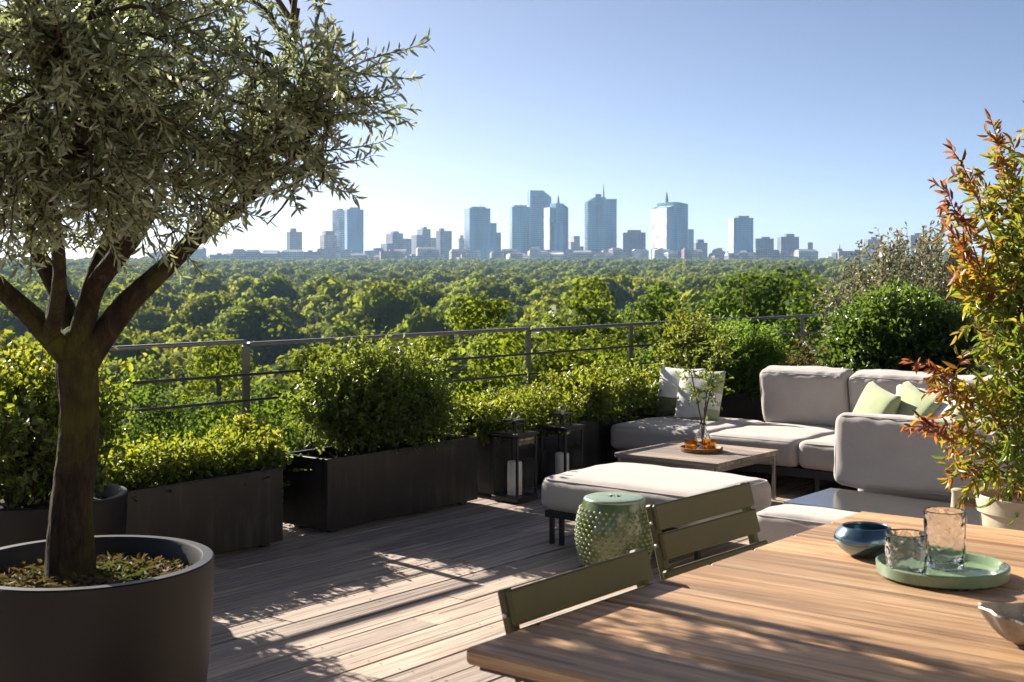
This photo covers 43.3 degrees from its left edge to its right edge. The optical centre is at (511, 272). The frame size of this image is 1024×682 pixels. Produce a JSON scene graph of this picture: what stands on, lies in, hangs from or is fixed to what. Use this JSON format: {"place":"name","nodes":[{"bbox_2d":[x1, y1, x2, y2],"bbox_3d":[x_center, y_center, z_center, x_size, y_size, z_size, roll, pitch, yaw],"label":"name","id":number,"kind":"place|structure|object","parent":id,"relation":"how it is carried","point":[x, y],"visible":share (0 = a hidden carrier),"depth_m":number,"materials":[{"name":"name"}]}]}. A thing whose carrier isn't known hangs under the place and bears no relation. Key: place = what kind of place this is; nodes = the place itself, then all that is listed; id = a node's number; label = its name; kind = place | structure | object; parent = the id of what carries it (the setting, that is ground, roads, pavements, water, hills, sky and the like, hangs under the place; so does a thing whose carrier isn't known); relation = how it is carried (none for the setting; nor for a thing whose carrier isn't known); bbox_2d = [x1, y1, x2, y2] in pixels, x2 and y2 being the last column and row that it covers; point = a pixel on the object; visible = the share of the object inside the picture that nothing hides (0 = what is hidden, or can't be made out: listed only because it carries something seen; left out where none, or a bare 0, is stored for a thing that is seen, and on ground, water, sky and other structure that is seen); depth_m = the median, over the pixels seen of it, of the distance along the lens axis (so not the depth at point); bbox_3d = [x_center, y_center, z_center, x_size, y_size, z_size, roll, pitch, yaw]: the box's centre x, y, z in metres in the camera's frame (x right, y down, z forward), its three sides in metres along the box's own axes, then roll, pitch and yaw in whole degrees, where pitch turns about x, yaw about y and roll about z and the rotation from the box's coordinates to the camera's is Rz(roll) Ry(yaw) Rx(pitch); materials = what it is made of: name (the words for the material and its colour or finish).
{"place":"outdoors","nodes":[
{"label":"outdoors","id":0,"kind":"place"},
{"bbox_2d":[0,0,1023,259],"label":"sky","id":1,"kind":"structure","parent":0,"point":[824,123],"materials":[{"name":"blue"}]},
{"bbox_2d":[206,465,858,681],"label":"deck","id":2,"kind":"structure","parent":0,"point":[465,558],"depth_m":5.54,"materials":[{"name":"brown wood"}]},
{"bbox_2d":[0,482,127,546],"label":"round planter","id":3,"kind":"object","parent":2,"relation":"on","point":[25,524],"visible":0.29,"depth_m":5.17,"materials":[{"name":"metal"}]},
{"bbox_2d":[0,334,157,508],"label":"loose shrub","id":4,"kind":"object","parent":3,"relation":"in","point":[23,411],"visible":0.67,"depth_m":5.20,"materials":[{"name":"green plant"}]},
{"bbox_2d":[0,535,213,681],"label":"round planter","id":5,"kind":"object","parent":2,"relation":"on","point":[157,628],"visible":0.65,"depth_m":3.33,"materials":[{"name":"metal"}]},
{"bbox_2d":[0,551,192,587],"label":"ground cover","id":6,"kind":"object","parent":5,"relation":"in","point":[128,569],"visible":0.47,"depth_m":3.62,"materials":[{"name":"green plant"}]},
{"bbox_2d":[0,0,434,582],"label":"olive tree","id":7,"kind":"object","parent":5,"relation":"in","point":[114,132],"visible":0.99,"depth_m":2.95,"materials":[{"name":"green plant"}]},
{"bbox_2d":[125,465,283,554],"bbox_3d":[-1.571,1.165,6.183,0.358,0.388,0.938,0,0,39],"label":"planter box","id":8,"kind":"object","parent":2,"relation":"on","point":[223,514],"visible":0.56,"depth_m":6.11,"materials":[{"name":"metal"}]},
{"bbox_2d":[97,423,323,501],"bbox_3d":[-1.575,0.920,6.228,0.586,0.381,1.330,0,0,39],"label":"hedge","id":9,"kind":"object","parent":8,"relation":"in","point":[149,464],"visible":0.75,"depth_m":6.15,"materials":[{"name":"green plant"}]},
{"bbox_2d":[207,407,289,494],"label":"shrub","id":10,"kind":"object","parent":8,"relation":"in","point":[238,423],"visible":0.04,"depth_m":6.81,"materials":[{"name":"green plant"}]},
{"bbox_2d":[283,432,478,532],"bbox_3d":[-0.718,1.163,7.248,0.368,0.393,1.208,0,0,39],"label":"planter box","id":11,"kind":"object","parent":2,"relation":"on","point":[328,493],"visible":0.82,"depth_m":6.97,"materials":[{"name":"metal"}]},
{"bbox_2d":[273,319,468,457],"bbox_3d":[-0.756,0.672,7.288,1.220,0.827,0.991,0,0,-26],"label":"round bush","id":12,"kind":"object","parent":11,"relation":"in","point":[369,400],"visible":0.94,"depth_m":7.07,"materials":[{"name":"green plant"}]},
{"bbox_2d":[490,411,538,502],"bbox_3d":[0.017,1.089,7.696,0.212,0.525,0.212,0,0,39],"label":"lantern","id":13,"kind":"object","parent":2,"relation":"on","point":[514,433],"visible":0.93,"depth_m":7.67,"materials":[{"name":"metal"}]},
{"bbox_2d":[507,460,521,495],"bbox_3d":[0.017,1.220,7.696,0.088,0.207,0.088,0,0,39],"label":"pillar candle","id":14,"kind":"object","parent":13,"relation":"on","point":[511,477],"visible":0.84,"depth_m":7.66,"materials":[{"name":"beige wax"}]},
{"bbox_2d":[473,417,598,495],"bbox_3d":[0.107,1.165,8.285,0.348,0.388,1.098,0,0,39],"label":"planter box","id":15,"kind":"object","parent":2,"relation":"on","point":[526,448],"visible":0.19,"depth_m":8.04,"materials":[{"name":"metal"}]},
{"bbox_2d":[437,367,616,445],"bbox_3d":[0.092,0.883,8.250,0.662,0.560,1.538,0,0,39],"label":"hedge","id":16,"kind":"object","parent":15,"relation":"in","point":[487,414],"visible":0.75,"depth_m":8.08,"materials":[{"name":"green plant"}]},
{"bbox_2d":[539,405,585,489],"bbox_3d":[0.313,1.089,8.048,0.212,0.525,0.212,0,0,39],"label":"lantern","id":17,"kind":"object","parent":2,"relation":"on","point":[563,426],"visible":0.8,"depth_m":8.03,"materials":[{"name":"metal"}]},
{"bbox_2d":[498,548,652,681],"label":"folding chair","id":18,"kind":"object","parent":2,"relation":"on","point":[539,599],"visible":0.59,"depth_m":2.42,"materials":[{"name":"green paint"}]},
{"bbox_2d":[574,492,653,566],"bbox_3d":[0.473,1.194,5.950,0.373,0.332,0.372,0,0,-20],"label":"garden stool","id":19,"kind":"object","parent":2,"relation":"on","point":[609,525],"visible":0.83,"depth_m":5.81,"materials":[{"name":"green ceramic"}]},
{"bbox_2d":[542,462,771,560],"bbox_3d":[0.719,1.182,6.438,0.966,0.356,0.718,0,0,39],"label":"ottoman","id":20,"kind":"object","parent":2,"relation":"on","point":[564,494],"visible":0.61,"depth_m":6.34,"materials":[{"name":"beige fabric"}]},
{"bbox_2d":[599,389,764,464],"bbox_3d":[1.299,1.157,9.874,0.348,0.403,2.808,0,0,39],"label":"planter box","id":21,"kind":"object","parent":2,"relation":"on","point":[740,406],"visible":0.12,"depth_m":10.08,"materials":[{"name":"metal"}]},
{"bbox_2d":[537,355,692,422],"bbox_3d":[0.777,0.887,9.224,0.812,0.586,1.523,0,0,39],"label":"hedge","id":22,"kind":"object","parent":21,"relation":"in","point":[633,386],"visible":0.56,"depth_m":8.97,"materials":[{"name":"green plant"}]},
{"bbox_2d":[684,298,801,401],"bbox_3d":[1.827,0.650,10.481,0.985,0.887,1.220,0,0,39],"label":"feathery bush","id":23,"kind":"object","parent":21,"relation":"in","point":[756,353],"visible":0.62,"depth_m":10.27,"materials":[{"name":"green plant"}]},
{"bbox_2d":[615,440,778,499],"bbox_3d":[1.102,1.210,7.656,0.700,0.299,0.716,0,0,39],"label":"coffee table","id":24,"kind":"object","parent":2,"relation":"on","point":[672,454],"visible":0.73,"depth_m":7.50,"materials":[{"name":"brown wood"}]},
{"bbox_2d":[680,445,722,453],"bbox_3d":[1.124,1.046,7.651,0.256,0.027,0.256,0,0,39],"label":"serving tray","id":25,"kind":"object","parent":24,"relation":"on","point":[718,449],"visible":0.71,"depth_m":7.55,"materials":[{"name":"brown wood"}]},
{"bbox_2d":[695,422,709,448],"bbox_3d":[1.140,0.973,7.702,0.092,0.150,0.092,0,0,39],"label":"bottle vase","id":26,"kind":"object","parent":25,"relation":"on","point":[702,433],"visible":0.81,"depth_m":7.67,"materials":[{"name":"clear glass"}]},
{"bbox_2d":[660,316,739,422],"bbox_3d":[1.141,0.649,7.717,0.478,0.774,0.374,0,0,-3],"label":"leafy branch","id":27,"kind":"object","parent":26,"relation":"in","point":[714,358],"visible":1,"depth_m":7.73,"materials":[{"name":"green plant"}]},
{"bbox_2d":[645,482,767,580],"bbox_3d":[0.663,0.962,3.144,0.515,0.797,0.479,0,0,41],"label":"folding chair","id":28,"kind":"object","parent":2,"relation":"on","point":[671,544],"visible":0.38,"depth_m":3.24,"materials":[{"name":"green paint"}]},
{"bbox_2d":[467,511,1023,681],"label":"dining table","id":29,"kind":"object","parent":2,"relation":"on","point":[817,604],"visible":0.74,"depth_m":2.25,"materials":[{"name":"brown wood"}]},
{"bbox_2d":[833,521,891,557],"bbox_3d":[0.775,0.587,2.825,0.138,0.065,0.138,0,0,0],"label":"glazed bowl","id":30,"kind":"object","parent":29,"relation":"on","point":[862,539],"visible":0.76,"depth_m":2.78,"materials":[{"name":"blue ceramic"}]},
{"bbox_2d":[875,552,1010,590],"bbox_3d":[0.878,0.605,2.630,0.262,0.029,0.262,0,0,0],"label":"round tray","id":31,"kind":"object","parent":29,"relation":"on","point":[979,572],"visible":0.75,"depth_m":2.56,"materials":[{"name":"green ceramic"}]},
{"bbox_2d":[885,529,927,573],"bbox_3d":[0.794,0.568,2.596,0.083,0.088,0.083,0,0,0],"label":"tumbler","id":32,"kind":"object","parent":31,"relation":"on","point":[906,549],"visible":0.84,"depth_m":2.56,"materials":[{"name":"clear glass"}]},
{"bbox_2d":[923,507,965,570],"bbox_3d":[0.899,0.552,2.679,0.085,0.118,0.085,0,0,0],"label":"tumbler","id":33,"kind":"object","parent":31,"relation":"on","point":[944,528],"visible":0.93,"depth_m":2.64,"materials":[{"name":"clear glass"}]},
{"bbox_2d":[977,602,1023,645],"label":"leaf bowl","id":34,"kind":"object","parent":29,"relation":"on","point":[1005,620],"visible":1,"depth_m":2.14,"materials":[{"name":"grey metal"}]},
{"bbox_2d":[756,504,858,543],"bbox_3d":[1.469,1.186,5.354,0.935,0.348,0.318,0,0,39],"label":"pouf","id":35,"kind":"object","parent":2,"relation":"on","point":[779,522],"visible":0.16,"depth_m":5.45,"materials":[{"name":"beige fabric"}]},
{"bbox_2d":[608,365,1015,491],"bbox_3d":[2.206,0.993,8.076,3.210,0.734,1.059,0,0,39],"label":"corner sofa","id":36,"kind":"object","parent":2,"relation":"on","point":[803,407],"visible":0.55,"depth_m":8.40,"materials":[{"name":"fabric"}]},
{"bbox_2d":[654,366,705,415],"bbox_3d":[1.189,0.846,9.122,0.360,0.348,0.171,0,0,35],"label":"pillow","id":37,"kind":"object","parent":36,"relation":"on","point":[669,380],"visible":0.56,"depth_m":9.11,"materials":[{"name":"white fabric"}]},
{"bbox_2d":[674,369,725,420],"bbox_3d":[1.298,0.847,8.909,0.360,0.346,0.176,0,0,39],"label":"pillow","id":38,"kind":"object","parent":36,"relation":"on","point":[684,409],"visible":0.62,"depth_m":8.85,"materials":[{"name":"white fabric"}]},
{"bbox_2d":[852,380,900,414],"bbox_3d":[2.045,0.837,7.339,0.207,0.426,0.443,0,0,-13],"label":"pillow","id":39,"kind":"object","parent":36,"relation":"on","point":[874,398],"visible":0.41,"depth_m":7.26,"materials":[{"name":"green fabric"}]},
{"bbox_2d":[895,379,941,415],"bbox_3d":[2.200,0.835,7.204,0.238,0.448,0.498,0,0,-15],"label":"pillow","id":40,"kind":"object","parent":36,"relation":"on","point":[909,393],"visible":0.27,"depth_m":7.12,"materials":[{"name":"green fabric"}]},
{"bbox_2d":[789,212,993,374],"bbox_3d":[3.415,0.446,11.281,1.846,1.926,1.804,0,0,39],"label":"silvery shrub","id":41,"kind":"object","parent":2,"relation":"on","point":[904,266],"visible":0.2,"depth_m":11.11,"materials":[{"name":"grey plant"}]},
{"bbox_2d":[783,413,1017,525],"bbox_3d":[2.079,1.011,5.960,1.109,0.697,1.427,0,0,39],"label":"sofa module","id":42,"kind":"object","parent":2,"relation":"on","point":[883,464],"visible":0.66,"depth_m":5.91,"materials":[{"name":"fabric"}]},
{"bbox_2d":[975,486,1023,530],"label":"stoneware pot","id":43,"kind":"object","parent":2,"relation":"on","point":[999,513],"visible":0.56,"depth_m":4.53,"materials":[{"name":"ceramic"}]},
{"bbox_2d":[899,100,1023,524],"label":"autumn shrub","id":44,"kind":"object","parent":43,"relation":"in","point":[1001,299],"visible":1,"depth_m":4.50,"materials":[{"name":"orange plant"}]},
{"bbox_3d":[3.025,1.133,10.087,1.008,0.453,1.108,0,0,39],"label":"planter box","id":45,"kind":"object","parent":2,"relation":"on","visible":0},
{"bbox_2d":[813,275,991,375],"bbox_3d":[3.049,0.536,10.053,1.327,1.039,1.400,0,0,39],"label":"dense bush","id":46,"kind":"object","parent":45,"relation":"in","point":[882,328],"visible":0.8,"depth_m":9.74,"materials":[{"name":"green plant"}]},
{"bbox_2d":[639,295,730,371],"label":"slender shrub","id":47,"kind":"object","parent":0,"point":[696,333],"visible":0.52,"depth_m":9.89,"materials":[{"name":"green plant"}]},
{"bbox_3d":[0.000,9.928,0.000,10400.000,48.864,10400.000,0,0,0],"label":"ground","id":48,"kind":"structure","parent":0,"visible":0},
{"bbox_2d":[0,302,45,339],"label":"woodland tree","id":49,"kind":"object","parent":48,"relation":"on","point":[8,317],"visible":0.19,"depth_m":257.28,"materials":[{"name":"green plant"}]},
{"bbox_2d":[0,325,54,439],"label":"woodland tree","id":50,"kind":"object","parent":48,"relation":"on","point":[9,333],"visible":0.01,"depth_m":119.66,"materials":[{"name":"green plant"}]},
{"bbox_2d":[100,350,170,441],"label":"woodland tree","id":51,"kind":"object","parent":48,"relation":"on","point":[114,367],"visible":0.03,"depth_m":153.88,"materials":[{"name":"green plant"}]},
{"bbox_2d":[101,331,171,367],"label":"woodland tree","id":52,"kind":"object","parent":48,"relation":"on","point":[123,355],"visible":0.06,"depth_m":162.16,"materials":[{"name":"green plant"}]},
{"bbox_2d":[120,326,173,343],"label":"woodland tree","id":53,"kind":"object","parent":48,"relation":"on","point":[154,338],"visible":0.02,"depth_m":223.09,"materials":[{"name":"green plant"}]},
{"bbox_2d":[131,304,172,335],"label":"woodland tree","id":54,"kind":"object","parent":48,"relation":"on","point":[153,320],"visible":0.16,"depth_m":272.84,"materials":[{"name":"green plant"}]},
{"bbox_2d":[100,362,204,472],"bbox_3d":[-9.935,18.575,33.920,5.324,32.410,5.383,0,0,0],"label":"tall tree","id":55,"kind":"object","parent":48,"relation":"on","point":[140,423],"visible":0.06,"depth_m":33.38,"materials":[{"name":"green plant"}]},
{"bbox_2d":[121,340,237,430],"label":"woodland tree","id":56,"kind":"object","parent":48,"relation":"on","point":[171,367],"visible":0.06,"depth_m":137.85,"materials":[{"name":"green plant"}]},
{"bbox_2d":[148,322,211,341],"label":"woodland tree","id":57,"kind":"object","parent":48,"relation":"on","point":[177,329],"visible":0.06,"depth_m":234.94,"materials":[{"name":"green plant"}]},
{"bbox_2d":[164,288,243,332],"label":"woodland tree","id":58,"kind":"object","parent":48,"relation":"on","point":[199,308],"visible":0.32,"depth_m":269.44,"materials":[{"name":"green plant"}]},
{"bbox_2d":[166,323,254,372],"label":"woodland tree","id":59,"kind":"object","parent":48,"relation":"on","point":[196,335],"visible":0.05,"depth_m":205.59,"materials":[{"name":"green plant"}]},
{"bbox_2d":[156,332,303,440],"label":"tall tree","id":60,"kind":"object","parent":48,"relation":"on","point":[221,356],"visible":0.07,"depth_m":44.53,"materials":[{"name":"green plant"}]},
{"bbox_2d":[180,377,303,452],"bbox_3d":[-4.498,18.511,26.045,4.430,32.812,4.424,0,0,0],"label":"tall tree","id":61,"kind":"object","parent":48,"relation":"on","point":[278,414],"visible":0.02,"depth_m":25.54,"materials":[{"name":"green plant"}]},
{"bbox_2d":[210,365,303,428],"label":"woodland tree","id":62,"kind":"object","parent":48,"relation":"on","point":[278,378],"visible":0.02,"depth_m":117.25,"materials":[{"name":"green plant"}]},
{"bbox_2d":[206,295,316,371],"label":"woodland tree","id":63,"kind":"object","parent":48,"relation":"on","point":[250,320],"visible":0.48,"depth_m":234.69,"materials":[{"name":"green plant"}]},
{"bbox_2d":[240,350,338,382],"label":"woodland tree","id":64,"kind":"object","parent":48,"relation":"on","point":[275,367],"visible":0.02,"depth_m":129.75,"materials":[{"name":"green plant"}]},
{"bbox_2d":[281,249,303,259],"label":"building","id":65,"kind":"structure","parent":48,"relation":"on","point":[291,254],"depth_m":2196.55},
{"bbox_2d":[286,228,301,249],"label":"tower","id":66,"kind":"structure","parent":48,"relation":"on","point":[294,238],"depth_m":2493.53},
{"bbox_2d":[281,342,356,450],"bbox_3d":[-5.974,18.356,38.065,3.772,32.710,3.517,0,0,18],"label":"tall tree","id":67,"kind":"object","parent":48,"relation":"on","point":[299,357],"visible":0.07,"depth_m":37.81,"materials":[{"name":"green plant"}]},
{"bbox_2d":[320,231,339,250],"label":"tower","id":68,"kind":"structure","parent":48,"relation":"on","point":[328,239],"depth_m":2441.08,"materials":[{"name":"stone"}]},
{"bbox_2d":[332,209,344,250],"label":"tower","id":69,"kind":"structure","parent":48,"relation":"on","point":[338,222],"depth_m":2549.12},
{"bbox_2d":[319,293,363,337],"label":"woodland tree","id":70,"kind":"object","parent":48,"relation":"on","point":[334,310],"visible":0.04,"depth_m":262.74,"materials":[{"name":"green plant"}]},
{"bbox_2d":[345,207,363,252],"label":"tower","id":71,"kind":"structure","parent":48,"relation":"on","point":[354,229],"depth_m":2490.66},
{"bbox_2d":[318,317,391,355],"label":"woodland tree","id":72,"kind":"object","parent":48,"relation":"on","point":[341,330],"visible":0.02,"depth_m":178.53,"materials":[{"name":"green plant"}]},
{"bbox_2d":[324,279,428,335],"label":"woodland tree","id":73,"kind":"object","parent":48,"relation":"on","point":[382,305],"visible":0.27,"depth_m":233.02,"materials":[{"name":"green plant"}]},
{"bbox_2d":[285,329,474,446],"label":"woodland tree","id":74,"kind":"object","parent":48,"relation":"on","point":[453,366],"visible":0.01,"depth_m":109.08,"materials":[{"name":"green plant"}]},
{"bbox_2d":[353,276,422,300],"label":"woodland tree","id":75,"kind":"object","parent":48,"relation":"on","point":[397,286],"visible":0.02,"depth_m":284.06,"materials":[{"name":"green plant"}]},
{"bbox_2d":[381,231,410,254],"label":"office block","id":76,"kind":"structure","parent":48,"relation":"on","point":[395,240],"depth_m":2487.39,"materials":[{"name":"stone"}]},
{"bbox_2d":[387,304,459,352],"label":"woodland tree","id":77,"kind":"object","parent":48,"relation":"on","point":[424,320],"visible":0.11,"depth_m":203.64,"materials":[{"name":"green plant"}]},
{"bbox_2d":[411,227,435,255],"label":"office block","id":78,"kind":"structure","parent":48,"relation":"on","point":[422,238],"depth_m":2538.70,"materials":[{"name":"stone"}]},
{"bbox_2d":[401,278,454,309],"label":"woodland tree","id":79,"kind":"object","parent":48,"relation":"on","point":[429,294],"visible":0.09,"depth_m":283.31,"materials":[{"name":"green plant"}]},
{"bbox_2d":[436,228,451,259],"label":"tower","id":80,"kind":"structure","parent":48,"relation":"on","point":[443,242],"depth_m":2473.01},
{"bbox_2d":[412,335,505,404],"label":"tall tree","id":81,"kind":"object","parent":48,"relation":"on","point":[461,388],"visible":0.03,"depth_m":25.75,"materials":[{"name":"green plant"}]},
{"bbox_2d":[429,291,500,327],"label":"woodland tree","id":82,"kind":"object","parent":48,"relation":"on","point":[445,302],"visible":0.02,"depth_m":240.01,"materials":[{"name":"green plant"}]},
{"bbox_2d":[464,203,500,250],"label":"tower","id":83,"kind":"structure","parent":48,"relation":"on","point":[480,231],"depth_m":2431.01,"materials":[{"name":"glass"}]},
{"bbox_2d":[443,291,531,397],"bbox_3d":[-0.336,17.648,24.960,2.234,34.574,2.401,0,0,0],"label":"tall tree","id":84,"kind":"object","parent":48,"relation":"on","point":[494,307],"visible":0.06,"depth_m":24.88,"materials":[{"name":"green plant"}]},
{"bbox_2d":[0,256,1008,330],"bbox_3d":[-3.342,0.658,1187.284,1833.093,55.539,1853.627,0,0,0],"label":"woods","id":85,"kind":"object","parent":48,"relation":"on","point":[304,292],"visible":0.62,"depth_m":669.83,"materials":[{"name":"plant"}]},
{"bbox_2d":[493,302,530,327],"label":"woodland tree","id":86,"kind":"object","parent":48,"relation":"on","point":[516,313],"visible":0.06,"depth_m":244.96,"materials":[{"name":"green plant"}]},
{"bbox_2d":[509,205,529,253],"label":"tower","id":87,"kind":"structure","parent":48,"relation":"on","point":[519,228],"depth_m":2509.91,"materials":[{"name":"glass"}]},
{"bbox_2d":[527,190,550,249],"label":"tower","id":88,"kind":"structure","parent":48,"relation":"on","point":[538,201],"depth_m":2585.64,"materials":[{"name":"glass"}]},
{"bbox_2d":[460,319,645,395],"bbox_3d":[0.470,17.880,21.000,3.456,34.247,3.366,0,0,0],"label":"tall tree","id":89,"kind":"object","parent":48,"relation":"on","point":[545,362],"visible":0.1,"depth_m":20.83,"materials":[{"name":"green plant"}]},
{"bbox_2d":[514,292,595,335],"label":"woodland tree","id":90,"kind":"object","parent":48,"relation":"on","point":[534,310],"visible":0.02,"depth_m":206.78,"materials":[{"name":"green plant"}]},
{"bbox_2d":[544,195,568,253],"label":"tower","id":91,"kind":"structure","parent":48,"relation":"on","point":[556,223],"depth_m":2427.43,"materials":[{"name":"glass"}]},
{"bbox_2d":[505,274,669,401],"bbox_3d":[1.385,17.465,27.060,3.873,34.871,3.714,0,0,-31],"label":"tall tree","id":92,"kind":"object","parent":48,"relation":"on","point":[588,311],"visible":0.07,"depth_m":26.71,"materials":[{"name":"green plant"}]},
{"bbox_2d":[584,184,616,250],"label":"tower","id":93,"kind":"structure","parent":48,"relation":"on","point":[600,223],"depth_m":2403.64,"materials":[{"name":"glass"}]},
{"bbox_2d":[623,230,645,252],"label":"office block","id":94,"kind":"structure","parent":48,"relation":"on","point":[634,239],"depth_m":2368.35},
{"bbox_2d":[594,283,715,362],"bbox_3d":[3.594,17.530,32.865,4.074,34.535,3.802,0,0,0],"label":"tall tree","id":95,"kind":"object","parent":48,"relation":"on","point":[655,311],"visible":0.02,"depth_m":32.96,"materials":[{"name":"green plant"}]},
{"bbox_2d":[651,192,687,251],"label":"tower","id":96,"kind":"structure","parent":48,"relation":"on","point":[669,225],"depth_m":2377.43,"materials":[{"name":"glass"}]},
{"bbox_2d":[633,316,721,390],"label":"tall tree","id":97,"kind":"object","parent":48,"relation":"on","point":[648,358],"visible":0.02,"depth_m":22.81,"materials":[{"name":"green plant"}]},
{"bbox_2d":[643,279,816,342],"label":"woodland tree","id":98,"kind":"object","parent":48,"relation":"on","point":[693,300],"depth_m":154.16,"materials":[{"name":"green plant"}]},
{"bbox_2d":[729,216,752,252],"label":"tower","id":99,"kind":"structure","parent":48,"relation":"on","point":[740,233],"depth_m":2368.97,"materials":[{"name":"glass"}]},
{"bbox_2d":[689,263,834,341],"bbox_3d":[6.296,17.235,36.160,8.310,35.021,7.789,0,0,0],"label":"tall tree","id":100,"kind":"object","parent":48,"relation":"on","point":[757,300],"visible":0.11,"depth_m":35.34,"materials":[{"name":"green plant"}]},
{"bbox_2d":[777,234,798,250],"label":"office block","id":101,"kind":"structure","parent":48,"relation":"on","point":[789,242],"depth_m":2390.05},
{"bbox_2d":[764,291,826,363],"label":"tall tree","id":102,"kind":"object","parent":48,"relation":"on","point":[789,324],"visible":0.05,"depth_m":25.89,"materials":[{"name":"green plant"}]},
{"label":"terrace floor","id":103,"kind":"structure","parent":0,"visible":0},
{"bbox_2d":[0,313,828,421],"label":"railing","id":104,"kind":"object","parent":103,"relation":"on","point":[245,375],"visible":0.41,"depth_m":7.85,"materials":[{"name":"metal"}]},
{"bbox_3d":[2.743,1.158,11.632,0.348,0.403,1.658,0,0,39],"label":"planter box","id":105,"kind":"object","parent":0,"visible":0},
{"bbox_2d":[778,337,830,366],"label":"bronze shrub","id":106,"kind":"object","parent":105,"relation":"in","point":[793,360],"visible":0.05,"depth_m":11.58,"materials":[{"name":"green plant"}]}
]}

